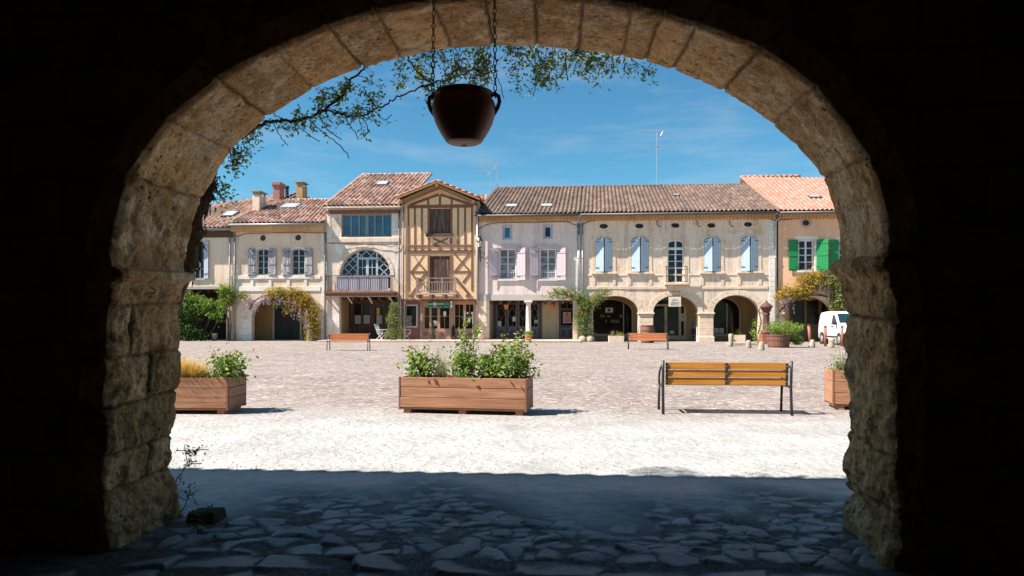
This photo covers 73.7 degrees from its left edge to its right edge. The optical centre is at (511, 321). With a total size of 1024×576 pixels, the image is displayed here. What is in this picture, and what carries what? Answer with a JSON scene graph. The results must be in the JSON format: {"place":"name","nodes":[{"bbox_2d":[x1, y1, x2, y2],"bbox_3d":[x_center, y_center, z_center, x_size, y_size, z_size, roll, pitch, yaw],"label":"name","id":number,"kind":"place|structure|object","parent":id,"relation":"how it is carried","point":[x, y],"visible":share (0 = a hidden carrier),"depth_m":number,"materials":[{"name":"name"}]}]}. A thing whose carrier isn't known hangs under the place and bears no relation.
{"place":"outdoors","nodes":[
{"label":"outdoors","id":0,"kind":"place"},
{"bbox_2d":[181,352,212,377],"bbox_3d":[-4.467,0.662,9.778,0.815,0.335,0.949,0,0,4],"label":"golden grass","id":1,"kind":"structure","parent":0,"point":[196,370],"depth_m":9.69,"materials":[{"name":"yellow plant"}]},
{"bbox_2d":[317,338,580,342],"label":"pavement","id":2,"kind":"structure","parent":0,"point":[533,340],"depth_m":41.80,"materials":[{"name":"stone"}]},
{"bbox_2d":[321,172,431,338],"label":"plaster house","id":3,"kind":"structure","parent":2,"relation":"on","point":[363,291],"depth_m":44.95,"materials":[{"name":"beige paint"}]},
{"bbox_2d":[331,243,397,246],"bbox_3d":[-9.677,-5.025,44.687,4.852,0.413,0.047,0,0,4],"label":"facade cable","id":4,"kind":"object","parent":3,"relation":"attached to","point":[363,244],"visible":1,"depth_m":44.71,"materials":[{"name":"black metal"}]},
{"bbox_2d":[341,249,390,290],"bbox_3d":[-9.609,-3.358,45.037,3.419,2.726,0.085,0,0,4],"label":"fan window","id":5,"kind":"structure","parent":3,"relation":"in","point":[362,262],"depth_m":45.04,"materials":[{"name":"blue paint"}]},
{"bbox_2d":[342,214,390,236],"bbox_3d":[-9.542,-6.280,44.974,3.347,1.504,0.081,0,0,4],"label":"window","id":6,"kind":"structure","parent":3,"relation":"in","point":[353,225],"depth_m":44.98,"materials":[{"name":"blue glass"}]},
{"bbox_2d":[375,181,388,185],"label":"roof window","id":7,"kind":"structure","parent":3,"relation":"in","point":[379,183],"depth_m":48.75,"materials":[{"name":"white glass"}]},
{"bbox_2d":[374,324,386,339],"bbox_3d":[-8.427,0.699,43.733,0.678,1.008,0.546,0,0,23],"label":"garden chair","id":8,"kind":"object","parent":2,"relation":"on","point":[378,329],"visible":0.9,"depth_m":43.74,"materials":[{"name":"white plastic"}]},
{"bbox_2d":[385,302,404,339],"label":"columnar shrub","id":9,"kind":"object","parent":2,"relation":"on","point":[393,326],"visible":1,"depth_m":42.95,"materials":[{"name":"green plant"}]},
{"bbox_2d":[400,325,410,339],"bbox_3d":[-6.795,0.699,43.455,0.678,1.008,0.546,0,0,-11],"label":"garden chair","id":10,"kind":"object","parent":2,"relation":"on","point":[405,333],"visible":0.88,"depth_m":43.26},
{"bbox_2d":[431,323,436,338],"bbox_3d":[-5.084,0.647,44.362,0.430,1.086,0.408,0,0,4],"label":"potted conifer","id":11,"kind":"object","parent":2,"relation":"on","point":[433,335],"visible":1,"depth_m":44.30,"materials":[{"name":"green plant"}]},
{"bbox_2d":[451,325,455,338],"bbox_3d":[-3.809,0.716,44.281,0.362,0.948,0.355,0,0,4],"label":"potted conifer","id":12,"kind":"object","parent":2,"relation":"on","point":[453,332],"visible":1,"depth_m":44.20,"materials":[{"name":"green plant"}]},
{"bbox_2d":[478,331,483,339],"bbox_3d":[-1.941,0.890,42.842,0.420,0.600,0.420,0,0,4],"label":"stone urn","id":13,"kind":"object","parent":2,"relation":"on","point":[480,336],"visible":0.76,"depth_m":42.71,"materials":[{"name":"beige stone"}]},
{"bbox_2d":[474,186,582,339],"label":"plaster house","id":14,"kind":"structure","parent":2,"relation":"on","point":[523,267],"depth_m":44.19,"materials":[{"name":"white paint"}]},
{"bbox_2d":[476,235,484,261],"bbox_3d":[-2.025,-4.687,43.874,0.444,1.720,0.711,0,0,27],"label":"wall lantern","id":15,"kind":"object","parent":14,"relation":"attached to","point":[479,240],"depth_m":43.69,"materials":[{"name":"white glass"}]},
{"bbox_2d":[474,166,491,191],"bbox_3d":[-2.213,-10.271,51.482,1.376,2.776,0.440,0,0,4],"label":"tv antenna","id":16,"kind":"object","parent":14,"relation":"on","point":[489,171],"visible":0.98,"depth_m":51.44,"materials":[{"name":"metal"}]},
{"bbox_2d":[478,160,497,186],"bbox_3d":[-1.820,-10.790,51.755,1.544,2.906,0.440,0,0,4],"label":"tv antenna","id":17,"kind":"object","parent":14,"relation":"on","point":[495,166],"visible":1,"depth_m":51.68,"materials":[{"name":"metal"}]},
{"bbox_2d":[503,226,510,238],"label":"window","id":18,"kind":"structure","parent":14,"relation":"in","point":[506,229],"depth_m":44.25,"materials":[{"name":"blue glass"}]},
{"bbox_2d":[497,249,517,280],"bbox_3d":[-0.270,-3.646,44.220,1.346,2.085,0.365,0,0,4],"label":"window","id":19,"kind":"structure","parent":14,"relation":"in","point":[507,257],"depth_m":44.38,"materials":[{"name":"white paint"}]},
{"bbox_2d":[505,204,517,207],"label":"roof window","id":20,"kind":"structure","parent":14,"relation":"in","point":[509,205],"depth_m":45.13,"materials":[{"name":"white glass"}]},
{"bbox_2d":[479,221,576,228],"bbox_3d":[0.938,-6.057,43.981,6.895,0.677,0.048,0,0,4],"label":"facade cable","id":21,"kind":"object","parent":14,"relation":"attached to","point":[523,222],"visible":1,"depth_m":43.99,"materials":[{"name":"black metal"}]},
{"bbox_2d":[540,203,552,207],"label":"roof window","id":22,"kind":"structure","parent":14,"relation":"in","point":[543,204],"depth_m":45.09,"materials":[{"name":"white glass"}]},
{"bbox_2d":[544,226,551,237],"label":"window","id":23,"kind":"structure","parent":14,"relation":"in","point":[547,229],"depth_m":44.11,"materials":[{"name":"blue paint"}]},
{"bbox_2d":[538,249,557,280],"bbox_3d":[2.323,-3.631,44.038,1.303,2.077,0.365,0,0,4],"label":"window","id":24,"kind":"structure","parent":14,"relation":"in","point":[547,256],"depth_m":44.19,"materials":[{"name":"white paint"}]},
{"bbox_2d":[559,301,572,337],"bbox_3d":[3.704,-0.083,46.475,1.015,2.526,0.140,0,0,4],"label":"door","id":25,"kind":"structure","parent":14,"relation":"in","point":[565,309],"depth_m":46.46,"materials":[{"name":"wood"}]},
{"bbox_2d":[168,339,850,483],"bbox_3d":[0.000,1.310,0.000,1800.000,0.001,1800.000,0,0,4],"label":"ground","id":26,"kind":"structure","parent":0,"point":[602,371],"depth_m":8.99,"materials":[{"name":"beige gravel"}]},
{"bbox_2d":[178,290,226,340],"bbox_3d":[-20.553,-0.179,44.810,4.303,4.150,1.453,0,0,4],"label":"leafy shrub","id":27,"kind":"object","parent":26,"relation":"on","point":[192,331],"visible":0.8,"depth_m":44.64,"materials":[{"name":"green plant"}]},
{"bbox_2d":[174,374,245,413],"bbox_3d":[-4.898,1.056,9.899,1.865,0.529,0.628,0,0,2],"label":"wooden planter","id":28,"kind":"object","parent":26,"relation":"on","point":[223,395],"visible":0.49,"depth_m":9.58,"materials":[{"name":"brown wood"}]},
{"bbox_2d":[194,358,219,377],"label":"grey shrub","id":29,"kind":"object","parent":28,"relation":"in","point":[208,372],"visible":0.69,"depth_m":9.68,"materials":[{"name":"green plant"}]},
{"bbox_2d":[198,342,258,383],"bbox_3d":[-4.072,0.600,9.829,0.666,0.605,0.793,0,0,20],"label":"rose bush","id":30,"kind":"object","parent":28,"relation":"in","point":[230,365],"visible":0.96,"depth_m":9.73,"materials":[{"name":"green plant"}]},
{"bbox_2d":[211,331,217,340],"bbox_3d":[-19.701,0.996,45.193,0.420,0.628,0.414,0,0,4],"label":"zinc bucket","id":31,"kind":"object","parent":26,"relation":"on","point":[214,336],"visible":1,"depth_m":45.05,"materials":[{"name":"metal"}]},
{"bbox_2d":[203,282,237,340],"bbox_3d":[-19.199,-0.596,45.053,2.233,3.905,1.049,0,0,4],"label":"climbing plant","id":32,"kind":"object","parent":26,"relation":"on","point":[227,294],"visible":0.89,"depth_m":44.91,"materials":[{"name":"green plant"}]},
{"bbox_2d":[178,196,272,340],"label":"plaster house","id":33,"kind":"structure","parent":26,"relation":"on","point":[216,264],"depth_m":45.53,"materials":[{"name":"beige paint"}]},
{"bbox_2d":[195,241,205,279],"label":"window","id":34,"kind":"structure","parent":33,"relation":"in","point":[199,276],"depth_m":45.82,"materials":[{"name":"blue paint"}]},
{"bbox_2d":[220,211,239,217],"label":"roof window","id":35,"kind":"structure","parent":33,"relation":"in","point":[228,213],"depth_m":47.45,"materials":[{"name":"white glass"}]},
{"bbox_2d":[226,181,328,340],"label":"plaster house","id":36,"kind":"structure","parent":26,"relation":"on","point":[267,256],"depth_m":45.31,"materials":[{"name":"beige paint"}]},
{"bbox_2d":[258,249,267,274],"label":"window","id":37,"kind":"structure","parent":36,"relation":"in","point":[262,253],"depth_m":45.53,"materials":[{"name":"blue paint"}]},
{"bbox_2d":[232,232,314,236],"bbox_3d":[-16.121,-5.749,45.180,7.557,0.330,0.047,0,0,4],"label":"facade cable","id":38,"kind":"object","parent":36,"relation":"attached to","point":[280,232],"visible":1,"depth_m":45.08,"materials":[{"name":"black metal"}]},
{"bbox_2d":[235,285,323,340],"bbox_3d":[-15.299,-0.500,44.925,6.054,4.164,1.169,0,0,4],"label":"wisteria","id":39,"kind":"object","parent":36,"relation":"attached to","point":[299,302],"visible":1,"depth_m":44.77,"materials":[{"name":"yellow plant"}]},
{"bbox_2d":[273,300,301,339],"bbox_3d":[-15.613,-0.022,47.442,2.066,2.865,0.100,0,0,4],"label":"door","id":40,"kind":"structure","parent":36,"relation":"in","point":[284,328],"depth_m":47.42,"materials":[{"name":"wood"}]},
{"bbox_2d":[278,203,300,208],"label":"roof window","id":41,"kind":"structure","parent":36,"relation":"in","point":[290,205],"depth_m":48.59,"materials":[{"name":"white glass"}]},
{"bbox_2d":[292,249,303,274],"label":"window","id":42,"kind":"structure","parent":36,"relation":"in","point":[297,254],"depth_m":45.36,"materials":[{"name":"blue paint"}]},
{"bbox_2d":[284,186,326,225],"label":"flashing","id":43,"kind":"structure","parent":36,"relation":"on","point":[287,195],"depth_m":53.26,"materials":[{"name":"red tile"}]},
{"bbox_2d":[326,333,369,350],"bbox_3d":[-7.282,0.923,30.428,1.842,0.780,0.540,0,0,0],"label":"park bench","id":44,"kind":"object","parent":26,"relation":"on","point":[349,336],"visible":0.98,"depth_m":30.61,"materials":[{"name":"orange wood"}]},
{"bbox_2d":[397,179,484,339],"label":"timber framed house","id":45,"kind":"structure","parent":26,"relation":"on","point":[440,235],"depth_m":44.33,"materials":[{"name":"paint"}]},
{"bbox_2d":[405,305,417,326],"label":"window","id":46,"kind":"structure","parent":45,"relation":"in","point":[411,310],"depth_m":44.78,"materials":[{"name":"paint"}]},
{"bbox_2d":[428,301,451,307],"bbox_3d":[-4.650,-1.050,44.094,1.600,0.448,0.061,0,0,4],"label":"shop sign","id":47,"kind":"object","parent":45,"relation":"attached to","point":[439,305],"visible":1,"depth_m":44.08,"materials":[{"name":"green wood"}]},
{"bbox_2d":[430,256,449,292],"bbox_3d":[-4.666,-3.010,44.367,1.320,2.422,0.040,0,0,4],"label":"door","id":48,"kind":"structure","parent":45,"relation":"in","point":[439,265],"depth_m":44.34,"materials":[{"name":"brown wood"}]},
{"bbox_2d":[399,374,532,415],"bbox_3d":[-0.656,1.056,9.841,1.865,0.529,0.568,0,0,11],"label":"wooden planter","id":49,"kind":"object","parent":26,"relation":"on","point":[467,395],"visible":0.89,"depth_m":9.57,"materials":[{"name":"brown wood"}]},
{"bbox_2d":[396,339,447,376],"bbox_3d":[-1.313,0.584,9.954,0.663,0.665,0.644,0,0,27],"label":"rose bush","id":50,"kind":"object","parent":49,"relation":"in","point":[422,366],"visible":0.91,"depth_m":9.89,"materials":[{"name":"green plant"}]},
{"bbox_2d":[430,352,452,377],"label":"lavender","id":51,"kind":"object","parent":49,"relation":"in","point":[441,373],"visible":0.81,"depth_m":9.83,"materials":[{"name":"green plant"}]},
{"bbox_2d":[446,337,487,377],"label":"rose bush","id":52,"kind":"object","parent":49,"relation":"in","point":[461,363],"visible":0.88,"depth_m":9.78,"materials":[{"name":"green plant"}]},
{"bbox_2d":[457,311,482,377],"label":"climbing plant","id":53,"kind":"object","parent":49,"relation":"in","point":[463,336],"visible":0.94,"depth_m":9.82,"materials":[{"name":"green plant"}]},
{"bbox_2d":[459,341,511,381],"bbox_3d":[-0.392,0.596,9.790,0.721,0.634,0.714,0,0,-28],"label":"rose bush","id":54,"kind":"object","parent":49,"relation":"in","point":[488,359],"visible":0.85,"depth_m":9.70,"materials":[{"name":"green plant"}]},
{"bbox_2d":[491,326,545,378],"bbox_3d":[0.087,0.492,9.689,0.793,0.860,0.711,0,0,4],"label":"rose bush","id":55,"kind":"object","parent":49,"relation":"in","point":[519,364],"visible":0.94,"depth_m":9.66,"materials":[{"name":"green plant"}]},
{"bbox_2d":[539,286,616,338],"bbox_3d":[4.187,-0.241,43.407,4.904,4.034,1.100,0,0,4],"label":"climbing rose","id":56,"kind":"object","parent":26,"relation":"on","point":[589,302],"visible":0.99,"depth_m":43.31,"materials":[{"name":"green plant"}]},
{"bbox_2d":[578,335,585,341],"bbox_3d":[4.451,1.135,43.274,0.527,0.450,0.532,0,0,4],"label":"edging stone","id":57,"kind":"object","parent":26,"relation":"on","point":[582,338],"visible":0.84,"depth_m":43.06,"materials":[{"name":"beige stone"}]},
{"bbox_2d":[586,336,594,341],"bbox_3d":[4.921,1.135,43.233,0.632,0.450,0.638,0,0,4],"label":"edging stone","id":58,"kind":"object","parent":26,"relation":"on","point":[590,339],"visible":0.88,"depth_m":43.05,"materials":[{"name":"beige stone"}]},
{"bbox_2d":[608,336,623,341],"bbox_3d":[6.511,1.119,42.728,0.950,0.381,0.620,0,0,4],"label":"stone trough","id":59,"kind":"object","parent":26,"relation":"on","point":[615,338],"visible":0.86,"depth_m":42.42,"materials":[{"name":"stone"}]},
{"bbox_2d":[640,325,654,342],"bbox_3d":[8.114,0.775,40.898,0.863,1.070,0.860,0,0,4],"label":"wine barrel","id":60,"kind":"object","parent":26,"relation":"on","point":[643,329],"visible":0.65,"depth_m":40.56,"materials":[{"name":"wood"}]},
{"bbox_2d":[628,332,668,349],"bbox_3d":[6.311,0.923,31.651,1.842,0.780,0.540,0,0,6],"label":"park bench","id":61,"kind":"object","parent":26,"relation":"on","point":[636,336],"visible":0.99,"depth_m":31.81,"materials":[{"name":"brown wood"}]},
{"bbox_2d":[580,183,781,341],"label":"arcaded house","id":62,"kind":"structure","parent":26,"relation":"on","point":[718,273],"depth_m":43.52,"materials":[{"name":"stone"}]},
{"bbox_2d":[593,299,632,335],"bbox_3d":[6.725,-0.248,47.089,3.210,2.515,0.190,0,0,4],"label":"shop window","id":63,"kind":"structure","parent":62,"relation":"in","point":[616,316],"depth_m":47.15,"materials":[{"name":"black glass"}]},
{"bbox_2d":[635,127,664,184],"bbox_3d":[10.040,-11.721,49.819,2.231,5.040,0.440,0,0,4],"label":"tv antenna","id":64,"kind":"object","parent":62,"relation":"on","point":[656,146],"visible":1,"depth_m":49.77,"materials":[{"name":"metal"}]},
{"bbox_2d":[653,299,686,338],"bbox_3d":[10.654,-0.118,46.858,2.632,2.756,0.100,0,0,4],"label":"glazed door","id":65,"kind":"structure","parent":62,"relation":"in","point":[672,321],"depth_m":46.86,"materials":[{"name":"black glass"}]},
{"bbox_2d":[668,291,680,306],"bbox_3d":[10.283,-1.402,43.199,0.800,0.988,0.372,0,0,4],"label":"hanging sign","id":66,"kind":"object","parent":62,"relation":"attached to","point":[674,301],"visible":1,"depth_m":43.03,"materials":[{"name":"white metal"}]},
{"bbox_2d":[668,240,683,282],"bbox_3d":[10.425,-3.811,43.561,1.052,2.742,0.081,0,0,4],"label":"window","id":67,"kind":"structure","parent":62,"relation":"in","point":[675,257],"depth_m":43.57,"materials":[{"name":"white paint"}]},
{"bbox_2d":[584,218,808,223],"bbox_3d":[12.372,-6.324,43.177,15.918,0.375,0.048,0,0,4],"label":"facade cable","id":68,"kind":"object","parent":62,"relation":"attached to","point":[709,218],"visible":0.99,"depth_m":43.26,"materials":[{"name":"black metal"}]},
{"bbox_2d":[714,298,740,335],"bbox_3d":[14.371,-0.275,46.552,2.388,2.571,0.190,0,0,4],"label":"shop window","id":69,"kind":"structure","parent":62,"relation":"in","point":[727,316],"depth_m":46.61,"materials":[{"name":"black glass"}]},
{"bbox_2d":[658,360,792,415],"bbox_3d":[3.023,0.933,9.771,1.796,0.760,0.526,0,0,5],"label":"park bench","id":70,"kind":"object","parent":26,"relation":"on","point":[766,374],"visible":1,"depth_m":9.58,"materials":[{"name":"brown wood"}]},
{"bbox_2d":[728,334,732,345],"bbox_3d":[11.322,1.006,35.298,0.256,0.708,0.267,0,0,4],"label":"stone bollard","id":71,"kind":"object","parent":26,"relation":"on","point":[730,343],"visible":0.75,"depth_m":35.19,"materials":[{"name":"beige stone"}]},
{"bbox_2d":[733,335,745,341],"bbox_3d":[14.489,1.097,43.834,0.838,0.425,0.620,0,0,4],"label":"stone trough","id":72,"kind":"object","parent":26,"relation":"on","point":[738,338],"visible":0.7,"depth_m":43.52,"materials":[{"name":"stone"}]},
{"bbox_2d":[727,342,757,345],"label":"well slab","id":73,"kind":"structure","parent":26,"relation":"on","point":[742,344],"depth_m":36.43,"materials":[{"name":"stone"}]},
{"bbox_2d":[746,340,750,347],"bbox_3d":[11.505,1.142,33.193,0.278,0.436,0.280,0,0,4],"label":"stone bollard","id":74,"kind":"object","parent":26,"relation":"on","point":[748,343],"visible":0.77,"depth_m":33.10,"materials":[{"name":"beige stone"}]},
{"bbox_2d":[749,314,773,342],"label":"climbing rose","id":75,"kind":"object","parent":26,"relation":"on","point":[756,336],"visible":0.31,"depth_m":40.69,"materials":[{"name":"green plant"}]},
{"bbox_2d":[758,342,764,349],"bbox_3d":[11.249,1.144,30.756,0.270,0.433,0.272,0,0,4],"label":"stone bollard","id":76,"kind":"object","parent":26,"relation":"on","point":[761,346],"visible":0.77,"depth_m":30.67,"materials":[{"name":"beige stone"}]},
{"bbox_2d":[757,300,772,343],"bbox_3d":[14.465,0.068,39.082,0.873,2.584,0.680,0,0,4],"label":"water pump","id":77,"kind":"object","parent":26,"relation":"on","point":[766,307],"visible":0.85,"depth_m":38.91,"materials":[{"name":"metal"}]},
{"bbox_2d":[766,334,790,347],"bbox_3d":[13.220,0.986,33.875,1.170,0.648,1.167,0,0,4],"label":"flower tub","id":78,"kind":"object","parent":26,"relation":"on","point":[778,341],"visible":0.98,"depth_m":33.43,"materials":[{"name":"wood"}]},
{"bbox_2d":[763,319,807,336],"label":"green shrub","id":79,"kind":"object","parent":78,"relation":"in","point":[793,328],"visible":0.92,"depth_m":33.61,"materials":[{"name":"green plant"}]},
{"bbox_2d":[740,174,845,341],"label":"plaster house","id":80,"kind":"structure","parent":26,"relation":"on","point":[804,245],"depth_m":42.92,"materials":[{"name":"beige"}]},
{"bbox_2d":[797,240,816,271],"bbox_3d":[18.467,-4.087,42.883,1.216,2.060,0.325,0,0,4],"label":"window","id":81,"kind":"structure","parent":80,"relation":"in","point":[805,246],"depth_m":43.01,"materials":[{"name":"white paint"}]},
{"bbox_2d":[790,298,828,340],"bbox_3d":[19.285,-0.112,44.211,2.483,2.743,0.110,0,0,4],"label":"glazed door","id":82,"kind":"structure","parent":80,"relation":"in","point":[806,312],"depth_m":44.23,"materials":[{"name":"black glass"}]},
{"bbox_2d":[774,269,845,324],"bbox_3d":[18.816,-1.065,42.568,5.304,4.689,1.304,0,0,4],"label":"wisteria","id":83,"kind":"object","parent":80,"relation":"attached to","point":[823,281],"visible":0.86,"depth_m":42.46,"materials":[{"name":"yellow plant"}]},
{"bbox_2d":[807,195,821,198],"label":"roof window","id":84,"kind":"structure","parent":80,"relation":"in","point":[810,196],"depth_m":44.88,"materials":[{"name":"white glass"}]},
{"bbox_2d":[807,324,810,341],"bbox_3d":[16.992,0.775,38.999,0.259,1.184,0.171,0,0,4],"label":"red post","id":85,"kind":"object","parent":26,"relation":"on","point":[809,332],"visible":0.87,"depth_m":38.94,"materials":[{"name":"metal"}]},
{"bbox_2d":[808,340,814,346],"bbox_3d":[15.182,1.148,34.560,0.341,0.425,0.334,0,0,4],"label":"stone bollard","id":86,"kind":"object","parent":26,"relation":"on","point":[811,343],"visible":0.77,"depth_m":34.47,"materials":[{"name":"beige stone"}]},
{"bbox_2d":[824,326,826,345],"bbox_3d":[16.203,0.804,35.301,0.154,1.112,0.154,0,0,4],"label":"red post","id":87,"kind":"object","parent":26,"relation":"on","point":[825,335],"visible":0.87,"depth_m":35.24,"materials":[{"name":"metal"}]},
{"bbox_2d":[828,338,834,347],"bbox_3d":[15.695,1.094,33.532,0.295,0.532,0.308,0,0,4],"label":"stone bollard","id":88,"kind":"object","parent":26,"relation":"on","point":[831,344],"visible":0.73,"depth_m":33.43,"materials":[{"name":"beige stone"}]},
{"bbox_2d":[818,311,850,345],"bbox_3d":[18.413,0.420,37.558,2.140,1.920,4.130,0,0,6],"label":"delivery van","id":89,"kind":"object","parent":26,"relation":"on","point":[833,321],"visible":0.41,"depth_m":37.36,"materials":[{"name":"white paint"}]},
{"bbox_2d":[824,367,849,409],"bbox_3d":[5.697,1.020,10.136,1.862,0.599,0.568,0,0,13],"label":"wooden planter","id":90,"kind":"object","parent":26,"relation":"on","point":[836,393],"visible":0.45,"depth_m":10.06,"materials":[{"name":"brown wood"}]},
{"bbox_2d":[822,352,845,373],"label":"grey shrub","id":91,"kind":"object","parent":90,"relation":"in","point":[839,367],"visible":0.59,"depth_m":10.15,"materials":[{"name":"green plant"}]},
{"bbox_2d":[826,341,846,372],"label":"rose bush","id":92,"kind":"object","parent":90,"relation":"in","point":[838,358],"visible":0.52,"depth_m":10.20,"materials":[{"name":"green plant"}]},
{"bbox_2d":[841,326,843,345],"bbox_3d":[17.071,0.804,35.301,0.154,1.112,0.154,0,0,4],"label":"red post","id":93,"kind":"object","parent":26,"relation":"on","point":[842,330],"visible":0.84,"depth_m":35.26,"materials":[{"name":"metal"}]},
{"bbox_2d":[0,0,1023,573],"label":"archway house","id":94,"kind":"structure","parent":0,"point":[126,126],"depth_m":3.81,"materials":[{"name":"stone"}]},
{"bbox_2d":[175,444,211,485],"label":"weed","id":95,"kind":"object","parent":94,"relation":"attached to","point":[196,451],"visible":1,"depth_m":4.43,"materials":[{"name":"green plant"}]},
{"bbox_2d":[177,43,657,316],"bbox_3d":[-0.932,-1.610,4.889,3.951,3.970,0.716,0,0,-3],"label":"climbing vine","id":96,"kind":"object","parent":94,"relation":"attached to","point":[194,251],"visible":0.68,"depth_m":4.88,"materials":[{"name":"green plant"}]},
{"bbox_2d":[427,0,501,146],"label":"hanging pot","id":97,"kind":"object","parent":94,"relation":"hanging from","point":[463,115],"visible":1,"depth_m":3.23,"materials":[{"name":"ceramic"}]},
{"bbox_2d":[0,470,1023,575],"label":"cobbled floor","id":98,"kind":"structure","parent":0,"point":[320,524],"depth_m":4.17,"materials":[{"name":"stone"}]},
{"bbox_2d":[178,483,197,511],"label":"weed","id":99,"kind":"object","parent":98,"relation":"on","point":[186,492],"visible":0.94,"depth_m":4.46,"materials":[{"name":"green plant"}]},
{"bbox_2d":[177,504,228,534],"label":"weed","id":100,"kind":"object","parent":98,"relation":"on","point":[198,521],"visible":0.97,"depth_m":4.13,"materials":[{"name":"green plant"}]},
{"bbox_2d":[186,507,226,524],"bbox_3d":[-1.972,1.271,4.403,0.211,0.118,0.167,0,0,9],"label":"loose stone","id":101,"kind":"object","parent":98,"relation":"on","point":[217,515],"visible":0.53,"depth_m":4.35,"materials":[{"name":"grey stone"}]},
{"bbox_2d":[209,44,823,215],"label":"sky","id":102,"kind":"structure","parent":0,"point":[569,136],"materials":[{"name":"blue"}]},
{"bbox_2d":[692,322,695,340],"bbox_3d":[12.221,0.678,44.953,0.775,1.264,0.771,0,0,4],"label":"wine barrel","id":103,"kind":"object","parent":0,"point":[693,331],"visible":0.38,"depth_m":44.75,"materials":[{"name":"wood"}]},
{"bbox_2d":[790,333,803,345],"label":"green shrub","id":104,"kind":"object","parent":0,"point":[795,340],"visible":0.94,"depth_m":33.67,"materials":[{"name":"green plant"}]}
]}

